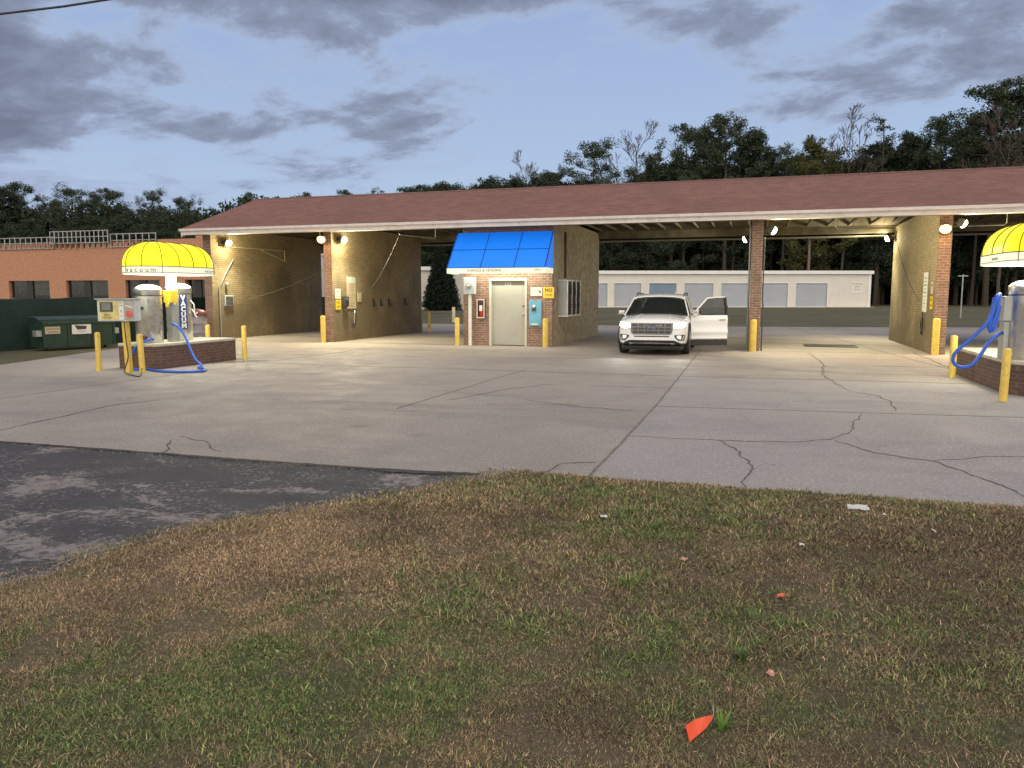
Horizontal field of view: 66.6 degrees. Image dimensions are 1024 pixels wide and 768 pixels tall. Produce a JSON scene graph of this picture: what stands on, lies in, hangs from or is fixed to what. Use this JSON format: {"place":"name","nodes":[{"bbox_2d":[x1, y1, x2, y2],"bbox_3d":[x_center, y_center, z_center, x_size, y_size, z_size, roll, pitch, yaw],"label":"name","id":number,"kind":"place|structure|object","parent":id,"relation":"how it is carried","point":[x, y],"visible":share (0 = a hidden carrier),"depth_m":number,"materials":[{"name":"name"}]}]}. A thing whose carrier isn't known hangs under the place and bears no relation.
{"place":"outdoors","nodes":[
{"label":"outdoors","id":0,"kind":"place"},
{"bbox_2d":[0,0,109,14],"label":"overhead cable","id":1,"kind":"object","parent":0,"point":[53,7],"visible":1,"depth_m":14.54,"materials":[{"name":"black plastic"}]},
{"bbox_2d":[0,235,204,298],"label":"brick building","id":2,"kind":"structure","parent":0,"point":[91,271],"depth_m":47.82,"materials":[{"name":"orange brick"}]},
{"bbox_2d":[0,237,53,249],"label":"roof railing","id":3,"kind":"object","parent":2,"relation":"on","point":[25,243],"visible":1,"depth_m":48.47,"materials":[{"name":"grey metal"}]},
{"bbox_2d":[12,281,49,298],"bbox_3d":[-30.257,-5.702,49.203,3.300,1.600,0.120,2,7,17],"label":"window","id":4,"kind":"structure","parent":2,"relation":"in","point":[20,289],"depth_m":49.14,"materials":[{"name":"black glass"}]},
{"bbox_2d":[49,230,108,243],"bbox_3d":[-26.110,-8.853,47.014,4.456,0.780,0.080,2,7,17],"label":"roof railing","id":5,"kind":"object","parent":2,"relation":"on","point":[80,236],"visible":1,"depth_m":46.97,"materials":[{"name":"grey metal"}]},
{"bbox_2d":[69,280,108,297],"bbox_3d":[-25.877,-5.546,47.838,3.220,1.600,0.120,2,7,17],"label":"window","id":6,"kind":"structure","parent":2,"relation":"in","point":[80,288],"depth_m":47.76,"materials":[{"name":"black glass"}]},
{"bbox_2d":[110,232,156,247],"bbox_3d":[-22.377,-8.500,46.087,3.356,0.830,0.080,2,7,17],"label":"roof railing","id":7,"kind":"object","parent":2,"relation":"on","point":[136,239],"visible":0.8,"depth_m":46.15,"materials":[{"name":"grey metal"}]},
{"bbox_2d":[128,280,159,297],"bbox_3d":[-21.908,-5.403,46.600,2.500,1.600,0.120,2,7,17],"label":"window","id":8,"kind":"structure","parent":2,"relation":"in","point":[131,283],"depth_m":46.71,"materials":[{"name":"black glass"}]},
{"bbox_2d":[189,280,204,297],"bbox_3d":[-18.163,-5.269,45.433,1.550,1.600,0.120,2,7,17],"label":"window","id":9,"kind":"structure","parent":2,"relation":"in","point":[198,286],"depth_m":45.38,"materials":[{"name":"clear glass"}]},
{"bbox_2d":[118,337,235,368],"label":"vacuum island","id":10,"kind":"structure","parent":0,"point":[165,354],"depth_m":17.98,"materials":[{"name":"brick"}]},
{"bbox_2d":[133,284,163,342],"bbox_3d":[-8.266,-1.604,17.745,0.602,1.317,0.602,6,9,42],"label":"vacuum tank","id":11,"kind":"object","parent":10,"relation":"on","point":[149,325],"visible":0.9,"depth_m":17.52,"materials":[{"name":"silver metal"}]},
{"bbox_2d":[121,241,214,303],"bbox_3d":[-8.004,-2.150,18.286,1.394,2.278,2.294,2,7,17],"label":"vacuum canopy","id":12,"kind":"object","parent":10,"relation":"on","point":[170,261],"visible":0.99,"depth_m":17.46,"materials":[{"name":"yellow fabric"}]},
{"bbox_2d":[164,283,197,340],"bbox_3d":[-7.950,-1.728,18.648,0.614,1.357,0.617,6,9,42],"label":"vacuum tank","id":13,"kind":"object","parent":10,"relation":"on","point":[185,309],"visible":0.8,"depth_m":18.47,"materials":[{"name":"silver metal"}]},
{"bbox_2d":[0,443,475,585],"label":"asphalt road","id":14,"kind":"structure","parent":0,"point":[54,503],"depth_m":6.57,"materials":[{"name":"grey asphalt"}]},
{"bbox_2d":[0,480,485,590],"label":"dirt verge","id":15,"kind":"structure","parent":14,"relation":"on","point":[195,524],"depth_m":5.47,"materials":[{"name":"brown soil"}]},
{"bbox_2d":[0,304,999,364],"bbox_3d":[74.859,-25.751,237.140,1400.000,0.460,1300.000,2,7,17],"label":"ground","id":16,"kind":"structure","parent":0,"point":[977,315],"depth_m":49.93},
{"bbox_2d":[0,186,32,241],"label":"broadleaf tree","id":17,"kind":"object","parent":16,"relation":"on","point":[12,204],"visible":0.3,"depth_m":122.07,"materials":[{"name":"green plant"}]},
{"bbox_2d":[4,219,47,242],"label":"pine tree","id":18,"kind":"object","parent":16,"relation":"on","point":[30,224],"visible":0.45,"depth_m":107.51,"materials":[{"name":"green plant"}]},
{"bbox_2d":[0,181,54,241],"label":"pine tree","id":19,"kind":"object","parent":16,"relation":"on","point":[14,187],"visible":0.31,"depth_m":124.20,"materials":[{"name":"green plant"}]},
{"bbox_2d":[37,181,97,241],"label":"pine tree","id":20,"kind":"object","parent":16,"relation":"on","point":[81,204],"visible":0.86,"depth_m":114.18,"materials":[{"name":"green plant"}]},
{"bbox_2d":[28,315,118,350],"bbox_3d":[-13.794,-1.631,24.564,0.779,1.024,2.629,4,8,30],"label":"dumpster","id":21,"kind":"object","parent":16,"relation":"on","point":[47,332],"visible":0.97,"depth_m":24.12,"materials":[{"name":"green metal"}]},
{"bbox_2d":[60,225,97,242],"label":"pine tree","id":22,"kind":"object","parent":16,"relation":"on","point":[78,231],"visible":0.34,"depth_m":102.94,"materials":[{"name":"green plant"}]},
{"bbox_2d":[78,191,114,239],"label":"pine tree","id":23,"kind":"object","parent":16,"relation":"on","point":[93,208],"visible":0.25,"depth_m":117.51,"materials":[{"name":"green plant"}]},
{"bbox_2d":[84,188,135,230],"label":"pine tree","id":24,"kind":"object","parent":16,"relation":"on","point":[109,195],"visible":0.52,"depth_m":109.74,"materials":[{"name":"green plant"}]},
{"bbox_2d":[97,219,144,241],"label":"broadleaf tree","id":25,"kind":"object","parent":16,"relation":"on","point":[119,227],"visible":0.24,"depth_m":100.63,"materials":[{"name":"green plant"}]},
{"bbox_2d":[134,186,169,233],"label":"pine tree","id":26,"kind":"object","parent":16,"relation":"on","point":[158,217],"visible":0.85,"depth_m":109.89,"materials":[{"name":"green plant"}]},
{"bbox_2d":[0,296,325,350],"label":"screened fence","id":27,"kind":"object","parent":16,"relation":"on","point":[16,322],"visible":0.12,"depth_m":24.47,"materials":[{"name":"green fabric"}]},
{"bbox_2d":[158,194,203,231],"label":"pine tree","id":28,"kind":"object","parent":16,"relation":"on","point":[179,201],"visible":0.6,"depth_m":105.68,"materials":[{"name":"green plant"}]},
{"bbox_2d":[419,188,451,266],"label":"broadleaf tree","id":29,"kind":"object","parent":16,"relation":"on","point":[429,259],"visible":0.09,"depth_m":113.38,"materials":[{"name":"green plant"}]},
{"bbox_2d":[421,267,462,309],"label":"storage building","id":30,"kind":"structure","parent":16,"relation":"on","point":[425,272],"depth_m":69.45,"materials":[{"name":"beige metal"}]},
{"bbox_2d":[422,250,462,310],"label":"cedar tree","id":31,"kind":"object","parent":16,"relation":"on","point":[440,292],"visible":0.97,"depth_m":66.75,"materials":[{"name":"green plant"}]},
{"bbox_2d":[424,180,463,263],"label":"broadleaf tree","id":32,"kind":"object","parent":16,"relation":"on","point":[445,186],"visible":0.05,"depth_m":116.95,"materials":[{"name":"green plant"}]},
{"bbox_2d":[491,175,528,188],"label":"broadleaf tree","id":33,"kind":"object","parent":16,"relation":"on","point":[513,182],"visible":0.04,"depth_m":101.84,"materials":[{"name":"green plant"}]},
{"bbox_2d":[1,192,1020,303],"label":"woodland","id":34,"kind":"object","parent":16,"relation":"on","point":[29,214],"visible":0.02,"depth_m":116.46,"materials":[{"name":"green plant"}]},
{"bbox_2d":[506,150,538,182],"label":"bare tree","id":35,"kind":"object","parent":16,"relation":"on","point":[527,171],"visible":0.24,"depth_m":113.01,"materials":[{"name":"brown plant"}]},
{"bbox_2d":[528,172,562,186],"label":"pine tree","id":36,"kind":"object","parent":16,"relation":"on","point":[538,177],"visible":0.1,"depth_m":108.31,"materials":[{"name":"green plant"}]},
{"bbox_2d":[562,134,621,184],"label":"broadleaf tree","id":37,"kind":"object","parent":16,"relation":"on","point":[596,150],"visible":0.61,"depth_m":98.33,"materials":[{"name":"green plant"}]},
{"bbox_2d":[599,242,645,270],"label":"broadleaf tree","id":38,"kind":"object","parent":16,"relation":"on","point":[623,258],"visible":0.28,"depth_m":97.54,"materials":[{"name":"green plant"}]},
{"bbox_2d":[603,166,663,270],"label":"broadleaf tree","id":39,"kind":"object","parent":16,"relation":"on","point":[641,261],"visible":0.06,"depth_m":105.90,"materials":[{"name":"green plant"}]},
{"bbox_2d":[604,119,668,269],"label":"bare tree","id":40,"kind":"object","parent":16,"relation":"on","point":[628,145],"visible":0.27,"depth_m":101.14,"materials":[{"name":"brown plant"}]},
{"bbox_2d":[625,152,672,270],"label":"tree","id":41,"kind":"object","parent":16,"relation":"on","point":[651,161],"visible":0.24,"depth_m":96.66,"materials":[{"name":"green plant"}]},
{"bbox_2d":[628,157,720,270],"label":"broadleaf tree","id":42,"kind":"object","parent":16,"relation":"on","point":[663,250],"visible":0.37,"depth_m":95.52,"materials":[{"name":"green plant"}]},
{"bbox_2d":[650,123,719,270],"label":"pine tree","id":43,"kind":"object","parent":16,"relation":"on","point":[688,136],"visible":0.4,"depth_m":94.71,"materials":[{"name":"green plant"}]},
{"bbox_2d":[678,124,729,270],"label":"broadleaf tree","id":44,"kind":"object","parent":16,"relation":"on","point":[708,136],"visible":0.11,"depth_m":101.93,"materials":[{"name":"green plant"}]},
{"bbox_2d":[675,111,773,270],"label":"pine tree","id":45,"kind":"object","parent":16,"relation":"on","point":[720,124],"visible":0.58,"depth_m":91.28,"materials":[{"name":"green plant"}]},
{"bbox_2d":[697,163,767,270],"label":"broadleaf tree","id":46,"kind":"object","parent":16,"relation":"on","point":[713,247],"visible":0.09,"depth_m":96.75,"materials":[{"name":"green plant"}]},
{"bbox_2d":[598,271,873,307],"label":"storage building","id":47,"kind":"structure","parent":16,"relation":"on","point":[619,289],"depth_m":76.49,"materials":[{"name":"beige metal"}]},
{"bbox_2d":[598,283,607,306],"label":"rollup door","id":48,"kind":"structure","parent":47,"relation":"in","point":[603,288],"depth_m":76.60,"materials":[{"name":"white metal"}]},
{"bbox_2d":[614,283,641,306],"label":"rollup door","id":49,"kind":"structure","parent":47,"relation":"in","point":[624,293],"depth_m":76.58,"materials":[{"name":"white metal"}]},
{"bbox_2d":[649,283,676,293],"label":"rollup door","id":50,"kind":"structure","parent":47,"relation":"in","point":[654,288],"depth_m":76.52,"materials":[{"name":"blue metal"}]},
{"bbox_2d":[684,283,713,306],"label":"rollup door","id":51,"kind":"structure","parent":47,"relation":"in","point":[697,292],"depth_m":76.58,"materials":[{"name":"white metal"}]},
{"bbox_2d":[721,283,749,306],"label":"rollup door","id":52,"kind":"structure","parent":47,"relation":"in","point":[736,293],"depth_m":76.60,"materials":[{"name":"white metal"}]},
{"bbox_2d":[761,283,788,306],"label":"rollup door","id":53,"kind":"structure","parent":47,"relation":"in","point":[775,294],"depth_m":76.60,"materials":[{"name":"white metal"}]},
{"bbox_2d":[795,283,827,306],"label":"rollup door","id":54,"kind":"structure","parent":47,"relation":"in","point":[806,294],"depth_m":76.60,"materials":[{"name":"white metal"}]},
{"bbox_2d":[711,126,784,270],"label":"broadleaf tree","id":55,"kind":"object","parent":16,"relation":"on","point":[757,142],"visible":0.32,"depth_m":92.72,"materials":[{"name":"green plant"}]},
{"bbox_2d":[735,160,789,270],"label":"broadleaf tree","id":56,"kind":"object","parent":16,"relation":"on","point":[776,268],"visible":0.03,"depth_m":100.10,"materials":[{"name":"green plant"}]},
{"bbox_2d":[757,145,789,270],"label":"pine tree","id":57,"kind":"object","parent":16,"relation":"on","point":[780,166],"visible":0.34,"depth_m":92.01,"materials":[{"name":"green plant"}]},
{"bbox_2d":[778,142,798,270],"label":"pine tree","id":58,"kind":"object","parent":16,"relation":"on","point":[791,173],"visible":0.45,"depth_m":90.44,"materials":[{"name":"green plant"}]},
{"bbox_2d":[768,153,845,270],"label":"broadleaf tree","id":59,"kind":"object","parent":16,"relation":"on","point":[779,243],"visible":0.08,"depth_m":94.62,"materials":[{"name":"green plant"}]},
{"bbox_2d":[776,134,858,270],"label":"broadleaf tree","id":60,"kind":"object","parent":16,"relation":"on","point":[816,151],"visible":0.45,"depth_m":87.15,"materials":[{"name":"green plant"}]},
{"bbox_2d":[811,163,872,288],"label":"broadleaf tree","id":61,"kind":"object","parent":16,"relation":"on","point":[830,262],"visible":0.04,"depth_m":93.41,"materials":[{"name":"green plant"}]},
{"bbox_2d":[808,102,887,270],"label":"bare tree","id":62,"kind":"object","parent":16,"relation":"on","point":[863,171],"visible":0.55,"depth_m":87.40,"materials":[{"name":"brown plant"}]},
{"bbox_2d":[822,155,893,287],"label":"broadleaf tree","id":63,"kind":"object","parent":16,"relation":"on","point":[849,257],"visible":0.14,"depth_m":90.82,"materials":[{"name":"green plant"}]},
{"bbox_2d":[841,136,896,281],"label":"broadleaf tree","id":64,"kind":"object","parent":16,"relation":"on","point":[871,149],"visible":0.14,"depth_m":90.38,"materials":[{"name":"green plant"}]},
{"bbox_2d":[847,149,910,304],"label":"broadleaf tree","id":65,"kind":"object","parent":16,"relation":"on","point":[869,246],"visible":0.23,"depth_m":88.74,"materials":[{"name":"green plant"}]},
{"bbox_2d":[865,113,901,304],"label":"pine tree","id":66,"kind":"object","parent":16,"relation":"on","point":[876,273],"visible":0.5,"depth_m":87.54,"materials":[{"name":"green plant"}]},
{"bbox_2d":[860,156,958,270],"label":"broadleaf tree","id":67,"kind":"object","parent":16,"relation":"on","point":[874,256],"visible":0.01,"depth_m":87.68,"materials":[{"name":"green plant"}]},
{"bbox_2d":[872,130,950,285],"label":"broadleaf tree","id":68,"kind":"object","parent":16,"relation":"on","point":[908,147],"visible":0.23,"depth_m":85.93,"materials":[{"name":"green plant"}]},
{"bbox_2d":[907,112,984,170],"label":"pine tree","id":69,"kind":"object","parent":16,"relation":"on","point":[940,139],"visible":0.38,"depth_m":82.94,"materials":[{"name":"green plant"}]},
{"bbox_2d":[937,157,982,289],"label":"broadleaf tree","id":70,"kind":"object","parent":16,"relation":"on","point":[957,281],"visible":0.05,"depth_m":88.59,"materials":[{"name":"green plant"}]},
{"bbox_2d":[938,123,987,304],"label":"broadleaf tree","id":71,"kind":"object","parent":16,"relation":"on","point":[960,262],"visible":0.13,"depth_m":88.30,"materials":[{"name":"green plant"}]},
{"bbox_2d":[949,154,988,304],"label":"broadleaf tree","id":72,"kind":"object","parent":16,"relation":"on","point":[977,282],"visible":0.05,"depth_m":89.49,"materials":[{"name":"green plant"}]},
{"bbox_2d":[945,108,1004,305],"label":"pine tree","id":73,"kind":"object","parent":16,"relation":"on","point":[974,260],"visible":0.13,"depth_m":82.28,"materials":[{"name":"green plant"}]},
{"bbox_2d":[946,74,1023,306],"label":"pine tree","id":74,"kind":"object","parent":16,"relation":"on","point":[999,97],"visible":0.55,"depth_m":78.39,"materials":[{"name":"green plant"}]},
{"bbox_2d":[951,102,1023,293],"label":"bare tree","id":75,"kind":"object","parent":16,"relation":"on","point":[992,125],"visible":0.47,"depth_m":75.14,"materials":[{"name":"brown plant"}]},
{"bbox_2d":[962,81,1023,283],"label":"broadleaf tree","id":76,"kind":"object","parent":16,"relation":"on","point":[1015,273],"visible":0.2,"depth_m":79.82,"materials":[{"name":"green plant"}]},
{"bbox_2d":[0,324,1023,508],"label":"concrete lot","id":77,"kind":"structure","parent":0,"point":[878,412],"depth_m":11.16,"materials":[{"name":"grey concrete"}]},
{"bbox_2d":[94,332,101,370],"bbox_3d":[-8.927,-0.697,16.824,0.110,0.844,0.108,3,7,17],"label":"bollard","id":78,"kind":"object","parent":77,"relation":"on","point":[98,351],"visible":1,"depth_m":16.79,"materials":[{"name":"yellow metal"}]},
{"bbox_2d":[94,298,142,376],"bbox_3d":[-7.945,-0.998,16.299,1.774,1.567,0.816,5,8,35],"label":"payment kiosk","id":79,"kind":"object","parent":77,"relation":"on","point":[124,311],"visible":1,"depth_m":16.35,"materials":[{"name":"yellow paint"}]},
{"bbox_2d":[136,334,145,372],"bbox_3d":[-7.841,-0.648,16.488,0.120,0.824,0.118,1,8,17],"label":"bollard","id":80,"kind":"object","parent":77,"relation":"on","point":[140,347],"visible":0.98,"depth_m":16.45,"materials":[{"name":"yellow metal"}]},
{"bbox_2d":[132,290,206,372],"bbox_3d":[-7.362,-1.191,17.203,2.058,1.739,1.421,4,7,28],"label":"vacuum console","id":81,"kind":"object","parent":77,"relation":"on","point":[170,297],"visible":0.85,"depth_m":17.98,"materials":[{"name":"plastic"}]},
{"bbox_2d":[192,309,206,336],"bbox_3d":[-11.033,-2.066,27.407,0.650,1.150,0.650,2,7,17],"label":"trash drum","id":82,"kind":"object","parent":77,"relation":"on","point":[199,321],"visible":0.52,"depth_m":27.16,"materials":[{"name":"silver metal"}]},
{"bbox_2d":[241,326,246,359],"bbox_3d":[-6.828,-1.060,19.896,0.120,0.864,0.118,2,7,17],"label":"bollard","id":83,"kind":"object","parent":77,"relation":"on","point":[244,343],"visible":1,"depth_m":19.85,"materials":[{"name":"yellow metal"}]},
{"bbox_2d":[464,277,475,345],"bbox_3d":[-1.373,-2.341,25.194,0.370,2.200,0.310,2,7,17],"label":"meter post","id":84,"kind":"object","parent":77,"relation":"on","point":[469,286],"visible":1,"depth_m":25.12,"materials":[{"name":"silver metal"}]},
{"bbox_2d":[178,166,1023,354],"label":"car wash building","id":85,"kind":"structure","parent":77,"relation":"on","point":[512,247],"depth_m":26.15,"materials":[{"name":"brown brick"}]},
{"bbox_2d":[347,277,355,308],"bbox_3d":[-5.794,-3.294,28.154,0.024,1.140,0.620,2,7,17],"label":"instruction board","id":86,"kind":"object","parent":85,"relation":"attached to","point":[351,287],"visible":1,"depth_m":28.16,"materials":[{"name":"white plastic"}]},
{"bbox_2d":[476,299,485,317],"bbox_3d":[-1.005,-2.442,25.288,0.270,0.620,0.127,2,7,17],"label":"fire extinguisher cabinet","id":87,"kind":"object","parent":85,"relation":"attached to","point":[481,308],"visible":1,"depth_m":25.25,"materials":[{"name":"white metal"}]},
{"bbox_2d":[529,300,541,325],"bbox_3d":[0.738,-2.243,24.782,0.410,0.820,0.085,2,7,17],"label":"change machine","id":88,"kind":"object","parent":85,"relation":"attached to","point":[535,312],"visible":1,"depth_m":24.77,"materials":[{"name":"teal metal"}]},
{"bbox_2d":[558,280,568,316],"bbox_3d":[1.654,-2.773,25.233,0.345,1.190,0.110,2,7,17],"label":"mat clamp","id":89,"kind":"object","parent":85,"relation":"attached to","point":[562,298],"visible":1,"depth_m":25.21,"materials":[{"name":"silver metal"}]},
{"bbox_2d":[568,280,572,315],"bbox_3d":[1.840,-2.840,25.820,0.345,1.190,0.110,2,7,17],"label":"mat clamp","id":90,"kind":"object","parent":85,"relation":"attached to","point":[570,297],"visible":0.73,"depth_m":25.77,"materials":[{"name":"grey metal"}]},
{"bbox_2d":[922,272,928,311],"bbox_3d":[11.964,-2.654,22.581,0.022,1.140,0.550,2,7,17],"label":"instruction board","id":91,"kind":"object","parent":85,"relation":"attached to","point":[925,293],"visible":1,"depth_m":22.52,"materials":[{"name":"white plastic"}]},
{"bbox_2d":[618,292,727,353],"bbox_3d":[4.838,-1.883,23.211,3.079,1.744,4.891,2,7,16],"label":"parked car","id":92,"kind":"object","parent":77,"relation":"on","point":[663,321],"visible":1,"depth_m":22.18,"materials":[{"name":"white paint"}]},
{"bbox_2d":[749,320,756,351],"bbox_3d":[7.022,-1.415,22.728,0.200,0.924,0.197,2,7,17],"label":"bollard","id":93,"kind":"object","parent":77,"relation":"on","point":[752,335],"visible":1,"depth_m":22.65,"materials":[{"name":"yellow metal"}]},
{"bbox_2d":[931,318,940,354],"bbox_3d":[11.567,-1.290,21.285,0.190,1.004,0.187,2,7,17],"label":"bollard","id":94,"kind":"object","parent":77,"relation":"on","point":[935,336],"visible":1,"depth_m":21.22,"materials":[{"name":"yellow metal"}]},
{"bbox_2d":[948,335,957,377],"bbox_3d":[8.778,-0.547,15.521,0.130,0.844,0.128,2,7,17],"label":"bollard","id":95,"kind":"object","parent":77,"relation":"on","point":[953,348],"visible":0.95,"depth_m":15.48,"materials":[{"name":"yellow metal"}]},
{"bbox_2d":[998,348,1011,401],"bbox_3d":[7.636,-0.141,12.078,0.120,0.824,0.118,3,7,17],"label":"bollard","id":96,"kind":"object","parent":77,"relation":"on","point":[1005,374],"visible":1,"depth_m":12.04,"materials":[{"name":"yellow metal"}]},
{"bbox_2d":[0,465,1023,767],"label":"lawn","id":97,"kind":"structure","parent":0,"point":[202,615],"depth_m":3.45,"materials":[{"name":"green plant"}]},
{"bbox_2d":[686,710,714,741],"bbox_3d":[0.687,1.249,2.869,0.172,0.081,0.046,-6,9,-41],"label":"marker flag","id":98,"kind":"object","parent":97,"relation":"on","point":[696,727],"visible":1,"depth_m":2.85,"materials":[{"name":"orange plastic"}]},
{"bbox_2d":[708,707,739,730],"bbox_3d":[0.780,1.244,2.905,0.142,0.074,0.150,2,7,17],"label":"grass tuft","id":99,"kind":"object","parent":97,"relation":"on","point":[721,724],"visible":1,"depth_m":2.91,"materials":[{"name":"green plant"}]},
{"bbox_2d":[700,636,777,670],"bbox_3d":[0.999,1.183,3.433,0.349,0.049,0.312,1,7,7],"label":"weed clump","id":100,"kind":"object","parent":97,"relation":"on","point":[741,653],"visible":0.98,"depth_m":3.46,"materials":[{"name":"plant"}]},
{"bbox_2d":[0,0,1023,228],"label":"sky","id":101,"kind":"structure","parent":0,"point":[214,101],"materials":[{"name":"blue"}]},
{"bbox_2d":[956,347,1023,395],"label":"vacuum island","id":102,"kind":"structure","parent":0,"point":[985,370],"depth_m":14.01,"materials":[{"name":"brick"}]},
{"bbox_2d":[951,293,1012,368],"bbox_3d":[8.079,-0.914,13.386,1.009,1.298,0.486,2,7,17],"label":"vacuum console","id":103,"kind":"object","parent":102,"relation":"on","point":[1001,309],"visible":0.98,"depth_m":13.19,"materials":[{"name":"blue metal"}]},
{"bbox_2d":[980,222,1023,266],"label":"vacuum canopy","id":104,"kind":"object","parent":102,"relation":"on","point":[1003,247],"visible":1,"depth_m":13.45,"materials":[{"name":"yellow"}]},
{"bbox_2d":[1008,280,1023,359],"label":"vacuum tank","id":105,"kind":"object","parent":102,"relation":"on","point":[1016,328],"visible":0.88,"depth_m":13.03,"materials":[{"name":"silver metal"}]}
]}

